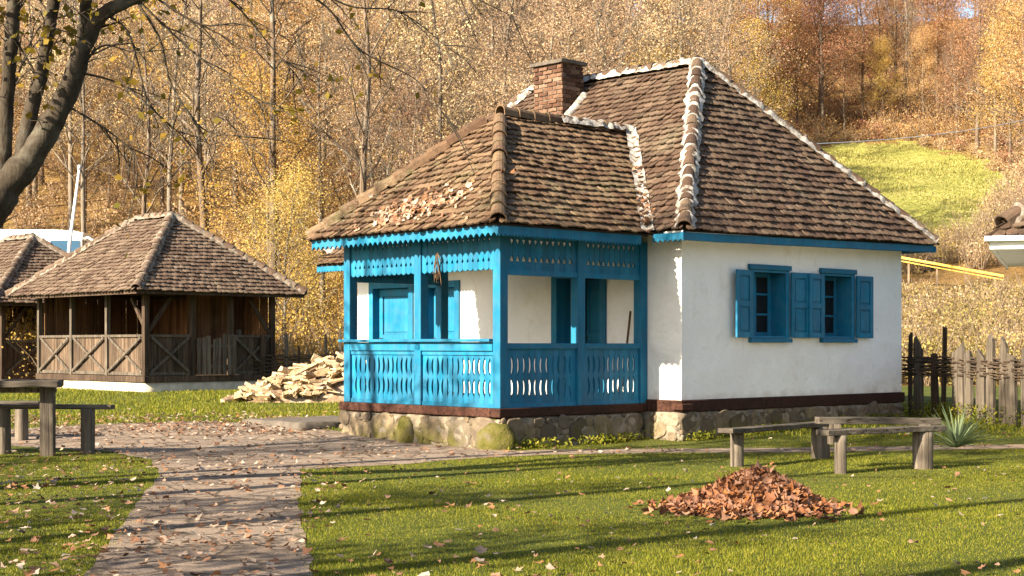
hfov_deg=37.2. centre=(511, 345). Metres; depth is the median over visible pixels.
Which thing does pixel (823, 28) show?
autumn tree
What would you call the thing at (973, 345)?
shrubs
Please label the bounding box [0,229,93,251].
bus
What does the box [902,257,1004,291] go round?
guard rail
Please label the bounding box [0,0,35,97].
autumn tree
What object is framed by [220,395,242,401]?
firewood piece
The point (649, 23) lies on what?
bare tree
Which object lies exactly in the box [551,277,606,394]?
door
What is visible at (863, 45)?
autumn tree
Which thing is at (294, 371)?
firewood piece
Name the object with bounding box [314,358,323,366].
firewood piece
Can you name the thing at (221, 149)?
autumn tree
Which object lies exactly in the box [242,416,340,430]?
stone slab
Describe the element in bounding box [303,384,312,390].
firewood piece
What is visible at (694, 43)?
autumn tree
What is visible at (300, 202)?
autumn tree
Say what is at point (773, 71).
autumn tree
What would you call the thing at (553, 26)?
autumn tree
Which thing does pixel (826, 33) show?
autumn tree
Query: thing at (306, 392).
firewood piece
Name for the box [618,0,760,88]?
bare tree
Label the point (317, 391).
firewood piece
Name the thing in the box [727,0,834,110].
autumn tree
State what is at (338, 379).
firewood piece
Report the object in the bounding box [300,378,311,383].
firewood piece
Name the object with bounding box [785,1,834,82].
autumn tree
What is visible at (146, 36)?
autumn tree
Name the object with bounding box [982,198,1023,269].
outbuilding
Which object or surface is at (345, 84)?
autumn tree
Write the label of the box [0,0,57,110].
autumn tree
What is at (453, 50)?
autumn tree
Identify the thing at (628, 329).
broom
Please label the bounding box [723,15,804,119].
autumn tree
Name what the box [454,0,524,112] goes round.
autumn tree
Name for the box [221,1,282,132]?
autumn tree
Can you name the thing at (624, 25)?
autumn tree
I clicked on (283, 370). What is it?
firewood piece
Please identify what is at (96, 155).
autumn tree
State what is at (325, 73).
autumn tree
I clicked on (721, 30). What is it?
autumn tree
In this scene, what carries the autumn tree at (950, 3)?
on the hillside
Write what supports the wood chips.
on the ground at (927, 398)
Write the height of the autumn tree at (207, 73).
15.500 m
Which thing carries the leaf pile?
on the ground at (927, 398)
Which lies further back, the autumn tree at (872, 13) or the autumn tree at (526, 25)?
the autumn tree at (872, 13)
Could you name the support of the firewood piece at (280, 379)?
on the wood chips
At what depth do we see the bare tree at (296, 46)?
76.12 m
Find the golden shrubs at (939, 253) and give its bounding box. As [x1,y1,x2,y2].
[902,205,1023,384]
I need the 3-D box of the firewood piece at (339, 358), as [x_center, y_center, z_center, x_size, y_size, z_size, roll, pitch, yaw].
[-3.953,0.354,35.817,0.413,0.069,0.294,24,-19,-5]
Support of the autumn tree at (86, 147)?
on the hillside
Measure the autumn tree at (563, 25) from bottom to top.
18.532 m
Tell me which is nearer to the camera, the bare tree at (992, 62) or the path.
the path
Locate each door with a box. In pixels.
[369,283,413,388]
[428,280,459,391]
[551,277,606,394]
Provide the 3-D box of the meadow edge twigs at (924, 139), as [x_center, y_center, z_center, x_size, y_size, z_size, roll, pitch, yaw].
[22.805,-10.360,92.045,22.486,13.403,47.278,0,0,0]
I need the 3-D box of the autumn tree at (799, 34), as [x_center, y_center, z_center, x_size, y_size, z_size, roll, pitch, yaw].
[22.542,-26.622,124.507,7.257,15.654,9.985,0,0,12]
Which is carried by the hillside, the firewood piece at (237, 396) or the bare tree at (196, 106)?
the bare tree at (196, 106)
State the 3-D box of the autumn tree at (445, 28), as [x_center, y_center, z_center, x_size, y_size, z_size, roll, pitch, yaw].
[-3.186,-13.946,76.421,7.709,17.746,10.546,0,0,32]
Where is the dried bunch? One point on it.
(437, 270)
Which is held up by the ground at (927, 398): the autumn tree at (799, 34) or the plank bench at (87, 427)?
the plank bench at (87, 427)
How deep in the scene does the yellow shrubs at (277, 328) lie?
50.81 m
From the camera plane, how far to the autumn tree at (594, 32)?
91.54 m
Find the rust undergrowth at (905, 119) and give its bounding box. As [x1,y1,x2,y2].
[343,15,1023,193]
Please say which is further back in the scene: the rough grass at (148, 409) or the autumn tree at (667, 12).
the autumn tree at (667, 12)
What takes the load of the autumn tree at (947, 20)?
on the hillside
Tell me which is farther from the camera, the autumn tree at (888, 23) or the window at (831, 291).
the autumn tree at (888, 23)
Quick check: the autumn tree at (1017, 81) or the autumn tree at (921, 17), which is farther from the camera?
the autumn tree at (921, 17)
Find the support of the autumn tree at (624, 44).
on the hillside
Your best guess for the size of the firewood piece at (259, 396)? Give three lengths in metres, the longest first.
0.445 x 0.164 x 0.127 m
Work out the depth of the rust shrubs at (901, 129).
115.60 m
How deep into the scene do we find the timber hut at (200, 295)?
42.17 m
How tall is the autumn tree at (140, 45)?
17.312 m
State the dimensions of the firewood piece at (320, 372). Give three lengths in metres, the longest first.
0.398 x 0.147 x 0.114 m
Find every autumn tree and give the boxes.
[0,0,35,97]
[0,0,36,68]
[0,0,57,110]
[0,0,99,196]
[0,0,112,207]
[0,0,123,184]
[0,0,145,230]
[0,1,41,123]
[0,48,66,228]
[23,0,118,134]
[33,0,142,177]
[40,55,137,221]
[58,0,181,159]
[65,0,152,145]
[65,39,157,200]
[68,0,174,186]
[92,2,180,138]
[98,0,226,211]
[114,0,258,216]
[130,0,259,230]
[131,0,171,86]
[141,0,361,305]
[146,0,264,169]
[150,0,316,218]
[151,0,229,180]
[154,0,252,198]
[165,0,237,101]
[170,0,261,151]
[180,44,334,281]
[196,0,347,214]
[208,0,445,273]
[212,0,338,155]
[219,0,405,321]
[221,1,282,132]
[227,152,344,361]
[234,0,348,181]
[239,122,349,275]
[254,0,341,112]
[285,1,384,173]
[295,0,444,199]
[313,162,376,278]
[322,186,373,326]
[329,0,448,180]
[330,0,458,172]
[333,0,500,140]
[334,0,529,165]
[334,4,421,138]
[341,0,526,182]
[350,3,436,119]
[352,48,456,181]
[378,0,508,139]
[393,0,471,151]
[396,0,483,147]
[412,1,482,128]
[416,23,529,154]
[427,0,506,116]
[432,0,582,134]
[452,0,584,118]
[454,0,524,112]
[464,15,516,114]
[467,0,620,115]
[472,0,690,118]
[477,0,632,84]
[485,0,633,78]
[514,0,608,91]
[522,0,682,69]
[522,1,597,77]
[549,0,630,68]
[570,0,662,70]
[588,0,641,68]
[598,0,758,69]
[598,1,653,65]
[601,0,726,70]
[606,0,649,64]
[607,0,711,68]
[609,26,686,67]
[634,0,735,79]
[642,0,740,78]
[669,0,811,121]
[684,0,752,81]
[698,0,802,109]
[707,0,816,101]
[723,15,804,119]
[727,0,818,106]
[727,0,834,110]
[731,1,806,109]
[761,0,824,102]
[769,2,847,130]
[771,0,892,93]
[773,0,872,121]
[774,0,874,135]
[776,0,870,92]
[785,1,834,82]
[805,10,875,132]
[812,0,909,121]
[827,0,875,32]
[838,0,918,112]
[843,0,911,38]
[845,0,961,102]
[859,33,905,126]
[867,0,894,50]
[876,0,931,69]
[877,0,932,79]
[878,0,984,123]
[891,23,950,126]
[896,0,977,97]
[900,0,943,55]
[903,6,982,120]
[914,0,985,90]
[919,0,1020,148]
[920,0,1021,63]
[928,28,980,134]
[930,0,1019,113]
[942,0,1022,155]
[944,0,1023,132]
[955,0,1023,141]
[957,0,1023,166]
[969,30,1019,123]
[978,0,1021,129]
[985,0,1023,144]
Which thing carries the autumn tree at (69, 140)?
on the hillside
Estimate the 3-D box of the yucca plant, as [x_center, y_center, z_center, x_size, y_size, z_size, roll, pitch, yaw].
[6.164,1.102,20.866,1.206,0.654,1.112,0,0,-16]
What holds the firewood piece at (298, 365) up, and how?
on the firewood piece
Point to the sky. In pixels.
(968, 10)
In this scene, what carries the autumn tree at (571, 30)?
on the hillside
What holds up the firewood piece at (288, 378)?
on the wood chips
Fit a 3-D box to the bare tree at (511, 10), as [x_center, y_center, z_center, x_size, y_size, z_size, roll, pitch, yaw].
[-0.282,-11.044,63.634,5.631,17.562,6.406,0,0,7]
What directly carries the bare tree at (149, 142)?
on the hillside
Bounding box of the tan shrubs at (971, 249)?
[902,177,1023,361]
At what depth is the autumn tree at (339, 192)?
57.31 m
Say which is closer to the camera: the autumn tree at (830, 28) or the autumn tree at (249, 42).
the autumn tree at (249, 42)
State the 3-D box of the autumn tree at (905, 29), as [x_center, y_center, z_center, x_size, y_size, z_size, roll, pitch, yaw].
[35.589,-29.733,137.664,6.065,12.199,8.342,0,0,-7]
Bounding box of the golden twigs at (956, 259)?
[902,201,1023,385]
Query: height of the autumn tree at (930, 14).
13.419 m
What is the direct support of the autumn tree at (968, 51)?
on the hillside
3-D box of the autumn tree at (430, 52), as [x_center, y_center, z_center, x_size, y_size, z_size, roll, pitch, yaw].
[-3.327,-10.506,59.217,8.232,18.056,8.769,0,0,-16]
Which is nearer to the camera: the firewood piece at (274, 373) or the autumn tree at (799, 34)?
the firewood piece at (274, 373)
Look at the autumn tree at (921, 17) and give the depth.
150.13 m
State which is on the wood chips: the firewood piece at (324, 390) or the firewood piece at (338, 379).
the firewood piece at (324, 390)
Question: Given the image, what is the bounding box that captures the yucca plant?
[927,404,1007,450]
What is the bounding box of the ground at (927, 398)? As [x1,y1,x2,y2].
[0,386,1023,575]
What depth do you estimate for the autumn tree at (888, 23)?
121.76 m
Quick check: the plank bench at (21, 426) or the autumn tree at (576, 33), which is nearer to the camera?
the plank bench at (21, 426)
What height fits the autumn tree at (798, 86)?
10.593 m
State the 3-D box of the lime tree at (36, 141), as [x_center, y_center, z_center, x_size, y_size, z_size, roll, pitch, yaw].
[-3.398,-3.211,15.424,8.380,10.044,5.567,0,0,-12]
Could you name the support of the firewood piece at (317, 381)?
on the firewood piece at (307, 387)
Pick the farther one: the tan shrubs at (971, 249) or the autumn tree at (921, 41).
the autumn tree at (921, 41)
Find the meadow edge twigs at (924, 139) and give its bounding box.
[816,121,1023,251]
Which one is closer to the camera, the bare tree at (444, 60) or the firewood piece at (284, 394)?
the firewood piece at (284, 394)
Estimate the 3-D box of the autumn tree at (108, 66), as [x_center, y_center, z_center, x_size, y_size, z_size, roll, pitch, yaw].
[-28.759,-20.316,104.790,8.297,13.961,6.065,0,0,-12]
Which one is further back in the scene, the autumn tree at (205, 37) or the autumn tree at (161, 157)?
the autumn tree at (205, 37)
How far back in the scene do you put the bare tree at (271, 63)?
51.83 m
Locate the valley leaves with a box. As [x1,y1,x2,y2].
[631,165,654,224]
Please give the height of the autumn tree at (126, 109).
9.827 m
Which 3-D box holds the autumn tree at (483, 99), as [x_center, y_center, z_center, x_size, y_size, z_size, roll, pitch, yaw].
[-0.553,-5.477,53.607,5.016,11.003,5.343,0,0,30]
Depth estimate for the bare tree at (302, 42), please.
80.28 m
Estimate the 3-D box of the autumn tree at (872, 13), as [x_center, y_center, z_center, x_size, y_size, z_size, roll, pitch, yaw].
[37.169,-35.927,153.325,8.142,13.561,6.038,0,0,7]
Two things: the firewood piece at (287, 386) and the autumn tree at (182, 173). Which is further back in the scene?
the autumn tree at (182, 173)
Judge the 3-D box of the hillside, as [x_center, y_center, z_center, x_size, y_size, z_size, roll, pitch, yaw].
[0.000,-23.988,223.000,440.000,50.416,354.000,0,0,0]
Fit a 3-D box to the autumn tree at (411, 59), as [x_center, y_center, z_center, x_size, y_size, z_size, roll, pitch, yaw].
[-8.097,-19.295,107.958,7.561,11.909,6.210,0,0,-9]
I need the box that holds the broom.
[617,311,631,389]
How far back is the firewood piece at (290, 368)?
35.86 m
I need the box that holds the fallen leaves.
[0,408,1020,575]
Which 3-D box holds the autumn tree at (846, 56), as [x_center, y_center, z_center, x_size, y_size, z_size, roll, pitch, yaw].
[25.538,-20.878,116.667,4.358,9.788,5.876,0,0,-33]
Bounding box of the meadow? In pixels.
[821,141,1019,241]
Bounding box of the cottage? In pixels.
[303,55,938,449]
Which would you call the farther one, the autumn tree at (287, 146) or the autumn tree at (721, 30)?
the autumn tree at (721, 30)
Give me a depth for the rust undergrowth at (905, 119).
116.94 m
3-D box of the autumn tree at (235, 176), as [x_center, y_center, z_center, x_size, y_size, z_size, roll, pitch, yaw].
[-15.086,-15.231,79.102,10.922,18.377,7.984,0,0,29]
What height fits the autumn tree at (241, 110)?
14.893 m
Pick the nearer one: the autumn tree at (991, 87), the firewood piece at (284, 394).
the firewood piece at (284, 394)
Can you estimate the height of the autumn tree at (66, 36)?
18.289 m
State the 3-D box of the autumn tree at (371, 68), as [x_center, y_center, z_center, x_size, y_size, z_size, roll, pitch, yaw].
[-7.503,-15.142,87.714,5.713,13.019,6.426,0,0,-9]
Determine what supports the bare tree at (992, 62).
on the hillside
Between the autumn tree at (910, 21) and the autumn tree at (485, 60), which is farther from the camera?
the autumn tree at (910, 21)
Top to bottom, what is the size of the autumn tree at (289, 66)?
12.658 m
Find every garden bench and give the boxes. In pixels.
[718,421,843,466]
[815,417,946,473]
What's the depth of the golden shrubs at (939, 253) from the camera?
52.30 m
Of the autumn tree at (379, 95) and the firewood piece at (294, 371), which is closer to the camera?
the firewood piece at (294, 371)
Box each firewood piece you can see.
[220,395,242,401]
[234,392,243,399]
[245,393,255,399]
[248,385,260,393]
[252,393,270,400]
[261,388,281,393]
[262,377,280,386]
[267,383,283,390]
[270,390,287,396]
[271,372,282,376]
[278,366,290,373]
[278,375,283,382]
[281,381,294,384]
[282,390,287,397]
[284,375,308,382]
[284,383,301,388]
[286,388,296,398]
[288,367,302,370]
[292,369,309,377]
[293,363,306,366]
[298,356,328,372]
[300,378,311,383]
[302,371,318,377]
[302,389,310,395]
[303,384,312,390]
[308,379,328,383]
[308,385,327,393]
[310,353,322,361]
[311,386,322,396]
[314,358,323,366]
[314,367,330,376]
[323,381,332,386]
[324,360,339,365]
[326,376,343,382]
[329,371,340,378]
[335,355,343,361]
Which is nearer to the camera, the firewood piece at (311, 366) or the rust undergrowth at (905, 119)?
the firewood piece at (311, 366)
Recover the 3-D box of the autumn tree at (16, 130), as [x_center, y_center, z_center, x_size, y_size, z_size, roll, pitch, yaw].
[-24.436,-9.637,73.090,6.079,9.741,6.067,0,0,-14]
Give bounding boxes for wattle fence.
[235,328,343,380]
[902,327,1023,426]
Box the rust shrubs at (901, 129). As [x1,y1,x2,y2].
[777,83,1023,145]
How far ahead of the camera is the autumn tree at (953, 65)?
114.53 m
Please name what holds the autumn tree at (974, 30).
on the hillside
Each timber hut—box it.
[0,233,137,378]
[4,210,307,391]
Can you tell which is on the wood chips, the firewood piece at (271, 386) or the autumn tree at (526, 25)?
the firewood piece at (271, 386)
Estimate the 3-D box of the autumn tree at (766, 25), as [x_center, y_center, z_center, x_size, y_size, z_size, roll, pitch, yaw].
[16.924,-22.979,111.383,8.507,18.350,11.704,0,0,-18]
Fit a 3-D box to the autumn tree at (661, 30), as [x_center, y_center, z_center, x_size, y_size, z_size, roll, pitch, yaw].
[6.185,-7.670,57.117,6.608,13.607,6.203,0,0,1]
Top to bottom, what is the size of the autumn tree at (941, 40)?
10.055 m
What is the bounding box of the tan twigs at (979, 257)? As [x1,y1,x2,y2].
[902,170,1023,376]
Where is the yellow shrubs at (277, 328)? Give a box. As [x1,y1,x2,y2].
[0,258,357,378]
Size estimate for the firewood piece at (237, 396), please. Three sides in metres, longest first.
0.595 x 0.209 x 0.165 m
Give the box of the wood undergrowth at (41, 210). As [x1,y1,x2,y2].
[3,12,1023,278]
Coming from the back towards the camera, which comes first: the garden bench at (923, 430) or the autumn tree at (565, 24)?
the autumn tree at (565, 24)
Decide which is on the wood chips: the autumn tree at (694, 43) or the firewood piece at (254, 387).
the firewood piece at (254, 387)
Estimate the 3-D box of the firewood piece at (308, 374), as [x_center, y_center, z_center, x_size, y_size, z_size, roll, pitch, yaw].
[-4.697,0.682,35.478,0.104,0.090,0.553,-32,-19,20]
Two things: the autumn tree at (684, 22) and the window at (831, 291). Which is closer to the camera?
the window at (831, 291)
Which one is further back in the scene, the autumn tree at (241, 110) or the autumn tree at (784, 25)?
the autumn tree at (784, 25)
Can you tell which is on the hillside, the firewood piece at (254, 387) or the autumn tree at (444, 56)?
the autumn tree at (444, 56)
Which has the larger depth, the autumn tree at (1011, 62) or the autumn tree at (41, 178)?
the autumn tree at (1011, 62)
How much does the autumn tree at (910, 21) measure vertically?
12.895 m
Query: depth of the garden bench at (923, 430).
18.40 m
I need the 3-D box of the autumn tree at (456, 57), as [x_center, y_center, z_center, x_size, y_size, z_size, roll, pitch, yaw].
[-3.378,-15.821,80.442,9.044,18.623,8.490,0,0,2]
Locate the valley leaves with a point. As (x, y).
(645, 220)
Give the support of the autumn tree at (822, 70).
on the hillside
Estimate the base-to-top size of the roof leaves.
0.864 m
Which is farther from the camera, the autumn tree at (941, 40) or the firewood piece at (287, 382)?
the autumn tree at (941, 40)
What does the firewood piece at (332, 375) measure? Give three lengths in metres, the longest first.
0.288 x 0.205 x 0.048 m
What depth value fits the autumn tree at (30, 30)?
80.40 m
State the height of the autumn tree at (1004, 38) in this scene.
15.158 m
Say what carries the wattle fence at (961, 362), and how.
on the ground at (927, 398)
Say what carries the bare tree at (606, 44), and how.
on the hillside
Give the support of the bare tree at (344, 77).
on the hillside
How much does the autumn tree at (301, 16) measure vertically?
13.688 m
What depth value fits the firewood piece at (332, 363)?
35.75 m
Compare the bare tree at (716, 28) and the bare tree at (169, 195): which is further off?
the bare tree at (716, 28)
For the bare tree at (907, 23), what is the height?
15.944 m
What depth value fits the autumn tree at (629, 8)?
73.58 m
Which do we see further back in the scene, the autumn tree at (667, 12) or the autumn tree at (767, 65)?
the autumn tree at (767, 65)
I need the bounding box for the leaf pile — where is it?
[627,459,881,524]
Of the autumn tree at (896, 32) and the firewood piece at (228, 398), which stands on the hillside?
the autumn tree at (896, 32)
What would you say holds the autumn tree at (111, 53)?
on the hillside
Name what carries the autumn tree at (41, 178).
on the hillside
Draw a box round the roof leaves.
[337,168,517,231]
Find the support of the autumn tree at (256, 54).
on the hillside
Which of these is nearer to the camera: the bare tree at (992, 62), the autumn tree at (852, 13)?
the bare tree at (992, 62)
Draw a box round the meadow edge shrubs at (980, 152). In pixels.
[807,123,1023,253]
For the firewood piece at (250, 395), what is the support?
on the wood chips
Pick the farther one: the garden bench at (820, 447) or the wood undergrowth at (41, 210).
the wood undergrowth at (41, 210)
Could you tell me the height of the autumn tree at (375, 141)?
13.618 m
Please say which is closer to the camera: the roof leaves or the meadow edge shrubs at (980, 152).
the roof leaves
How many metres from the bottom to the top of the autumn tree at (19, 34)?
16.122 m
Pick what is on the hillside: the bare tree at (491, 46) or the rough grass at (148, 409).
the bare tree at (491, 46)
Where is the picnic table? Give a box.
[0,379,63,455]
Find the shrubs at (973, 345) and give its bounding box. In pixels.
[902,282,1023,384]
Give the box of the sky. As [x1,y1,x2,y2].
[0,0,1022,24]
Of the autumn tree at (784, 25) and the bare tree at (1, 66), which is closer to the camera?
the bare tree at (1, 66)
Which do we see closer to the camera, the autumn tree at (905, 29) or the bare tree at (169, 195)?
the bare tree at (169, 195)
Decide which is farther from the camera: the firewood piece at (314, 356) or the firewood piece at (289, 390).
the firewood piece at (314, 356)
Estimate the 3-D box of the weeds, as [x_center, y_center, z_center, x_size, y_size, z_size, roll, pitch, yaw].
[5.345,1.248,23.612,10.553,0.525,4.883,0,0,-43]
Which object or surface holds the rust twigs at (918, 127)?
on the hillside
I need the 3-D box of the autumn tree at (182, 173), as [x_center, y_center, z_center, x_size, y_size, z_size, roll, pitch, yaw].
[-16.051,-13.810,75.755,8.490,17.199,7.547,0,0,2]
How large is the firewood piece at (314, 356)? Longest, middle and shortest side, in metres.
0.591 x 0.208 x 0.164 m
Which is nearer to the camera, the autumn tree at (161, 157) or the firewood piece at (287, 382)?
the firewood piece at (287, 382)
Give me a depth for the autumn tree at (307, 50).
106.24 m
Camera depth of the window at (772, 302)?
25.35 m
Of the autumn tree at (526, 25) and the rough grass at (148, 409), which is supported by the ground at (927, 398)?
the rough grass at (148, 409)
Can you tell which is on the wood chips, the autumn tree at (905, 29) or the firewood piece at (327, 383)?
the firewood piece at (327, 383)
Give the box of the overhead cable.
[817,120,1022,143]
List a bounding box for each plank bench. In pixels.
[0,401,39,440]
[0,404,114,453]
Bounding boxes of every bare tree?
[0,2,28,115]
[13,0,150,232]
[76,0,196,213]
[97,0,242,210]
[110,0,281,230]
[198,0,358,336]
[242,0,358,228]
[243,0,356,166]
[248,3,307,167]
[279,0,445,195]
[321,0,431,179]
[324,3,359,155]
[358,0,461,167]
[443,0,543,122]
[445,0,552,118]
[448,0,549,96]
[507,1,559,49]
[552,0,667,71]
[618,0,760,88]
[623,2,692,65]
[635,1,708,54]
[670,0,796,105]
[682,0,766,73]
[870,0,930,120]
[957,0,1021,143]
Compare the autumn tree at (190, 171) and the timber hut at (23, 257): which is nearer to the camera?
the timber hut at (23, 257)
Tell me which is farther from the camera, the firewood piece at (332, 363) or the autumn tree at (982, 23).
the autumn tree at (982, 23)
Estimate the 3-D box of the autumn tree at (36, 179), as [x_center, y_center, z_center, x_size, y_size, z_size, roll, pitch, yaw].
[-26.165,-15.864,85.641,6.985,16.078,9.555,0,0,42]
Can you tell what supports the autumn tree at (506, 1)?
on the hillside
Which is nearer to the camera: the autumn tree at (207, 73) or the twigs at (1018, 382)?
the twigs at (1018, 382)
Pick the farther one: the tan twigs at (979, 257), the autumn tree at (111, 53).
the autumn tree at (111, 53)
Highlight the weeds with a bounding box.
[508,400,1023,449]
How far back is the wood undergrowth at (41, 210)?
84.02 m
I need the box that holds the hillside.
[0,18,1023,385]
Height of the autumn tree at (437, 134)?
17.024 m
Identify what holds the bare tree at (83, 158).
on the hillside
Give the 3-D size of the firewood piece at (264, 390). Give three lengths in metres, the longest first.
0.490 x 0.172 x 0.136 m
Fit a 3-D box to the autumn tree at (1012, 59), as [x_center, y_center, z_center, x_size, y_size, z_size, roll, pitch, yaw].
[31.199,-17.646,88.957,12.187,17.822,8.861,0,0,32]
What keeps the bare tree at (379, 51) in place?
on the hillside
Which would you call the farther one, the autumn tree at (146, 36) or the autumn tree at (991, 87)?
the autumn tree at (146, 36)
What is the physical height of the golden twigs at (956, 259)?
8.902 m
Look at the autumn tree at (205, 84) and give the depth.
71.84 m
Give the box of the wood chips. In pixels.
[237,374,343,402]
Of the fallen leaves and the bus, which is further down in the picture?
the fallen leaves
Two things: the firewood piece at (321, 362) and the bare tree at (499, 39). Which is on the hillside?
the bare tree at (499, 39)
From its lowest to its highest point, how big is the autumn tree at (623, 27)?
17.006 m
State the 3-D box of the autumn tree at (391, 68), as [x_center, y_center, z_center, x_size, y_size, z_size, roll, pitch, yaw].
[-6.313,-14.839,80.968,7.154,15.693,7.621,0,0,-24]
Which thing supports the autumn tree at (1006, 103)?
on the hillside
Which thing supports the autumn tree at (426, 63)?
on the hillside
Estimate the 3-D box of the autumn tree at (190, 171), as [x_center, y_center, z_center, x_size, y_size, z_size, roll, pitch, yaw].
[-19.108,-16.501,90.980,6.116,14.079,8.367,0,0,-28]
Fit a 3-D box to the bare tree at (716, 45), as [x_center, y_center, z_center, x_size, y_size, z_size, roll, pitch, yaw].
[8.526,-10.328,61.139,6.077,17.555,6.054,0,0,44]
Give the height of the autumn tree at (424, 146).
10.391 m
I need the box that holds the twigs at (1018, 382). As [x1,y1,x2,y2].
[902,272,1023,385]
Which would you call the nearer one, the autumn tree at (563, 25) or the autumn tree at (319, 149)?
the autumn tree at (319, 149)
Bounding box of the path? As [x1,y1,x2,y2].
[11,421,1023,575]
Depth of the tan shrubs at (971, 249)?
54.90 m
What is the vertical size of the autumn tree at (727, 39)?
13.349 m
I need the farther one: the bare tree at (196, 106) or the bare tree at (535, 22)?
the bare tree at (535, 22)
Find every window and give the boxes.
[736,264,808,342]
[809,268,872,342]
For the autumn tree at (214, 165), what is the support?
on the hillside
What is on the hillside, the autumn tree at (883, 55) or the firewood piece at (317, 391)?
the autumn tree at (883, 55)
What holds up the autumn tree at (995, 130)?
on the hillside
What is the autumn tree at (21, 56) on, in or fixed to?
on the hillside
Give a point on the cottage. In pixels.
(751, 273)
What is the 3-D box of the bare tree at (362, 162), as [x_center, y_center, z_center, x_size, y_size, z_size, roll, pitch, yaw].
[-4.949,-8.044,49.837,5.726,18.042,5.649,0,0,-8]
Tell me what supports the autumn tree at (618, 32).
on the hillside
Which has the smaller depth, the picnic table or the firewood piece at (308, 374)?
the picnic table
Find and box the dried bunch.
[433,252,441,284]
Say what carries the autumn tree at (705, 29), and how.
on the hillside
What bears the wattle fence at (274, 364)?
on the ground at (927, 398)
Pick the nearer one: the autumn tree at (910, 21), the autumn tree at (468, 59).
the autumn tree at (468, 59)
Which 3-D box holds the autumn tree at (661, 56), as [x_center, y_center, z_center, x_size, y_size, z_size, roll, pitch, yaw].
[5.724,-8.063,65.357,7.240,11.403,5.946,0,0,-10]
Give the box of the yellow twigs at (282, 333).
[6,251,357,375]
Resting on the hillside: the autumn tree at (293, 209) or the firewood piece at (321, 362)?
the autumn tree at (293, 209)
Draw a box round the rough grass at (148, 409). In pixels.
[0,387,1023,437]
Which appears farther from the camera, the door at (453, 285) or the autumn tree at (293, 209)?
the autumn tree at (293, 209)
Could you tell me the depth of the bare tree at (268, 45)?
91.45 m
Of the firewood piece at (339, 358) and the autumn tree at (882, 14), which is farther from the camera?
the autumn tree at (882, 14)
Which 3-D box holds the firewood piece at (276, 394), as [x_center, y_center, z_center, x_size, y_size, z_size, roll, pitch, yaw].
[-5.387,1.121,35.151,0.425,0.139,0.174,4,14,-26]
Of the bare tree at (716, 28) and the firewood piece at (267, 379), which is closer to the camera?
the firewood piece at (267, 379)
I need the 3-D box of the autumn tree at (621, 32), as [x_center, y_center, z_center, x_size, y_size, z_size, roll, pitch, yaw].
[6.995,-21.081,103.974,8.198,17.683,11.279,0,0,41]
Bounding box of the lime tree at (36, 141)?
[0,0,540,257]
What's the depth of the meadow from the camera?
89.16 m
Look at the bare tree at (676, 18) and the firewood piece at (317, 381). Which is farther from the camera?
the bare tree at (676, 18)
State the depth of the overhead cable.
38.97 m
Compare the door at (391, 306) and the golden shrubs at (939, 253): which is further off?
the golden shrubs at (939, 253)
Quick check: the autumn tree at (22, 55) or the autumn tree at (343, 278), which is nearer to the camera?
the autumn tree at (343, 278)
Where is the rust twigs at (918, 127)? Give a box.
[779,81,1023,145]

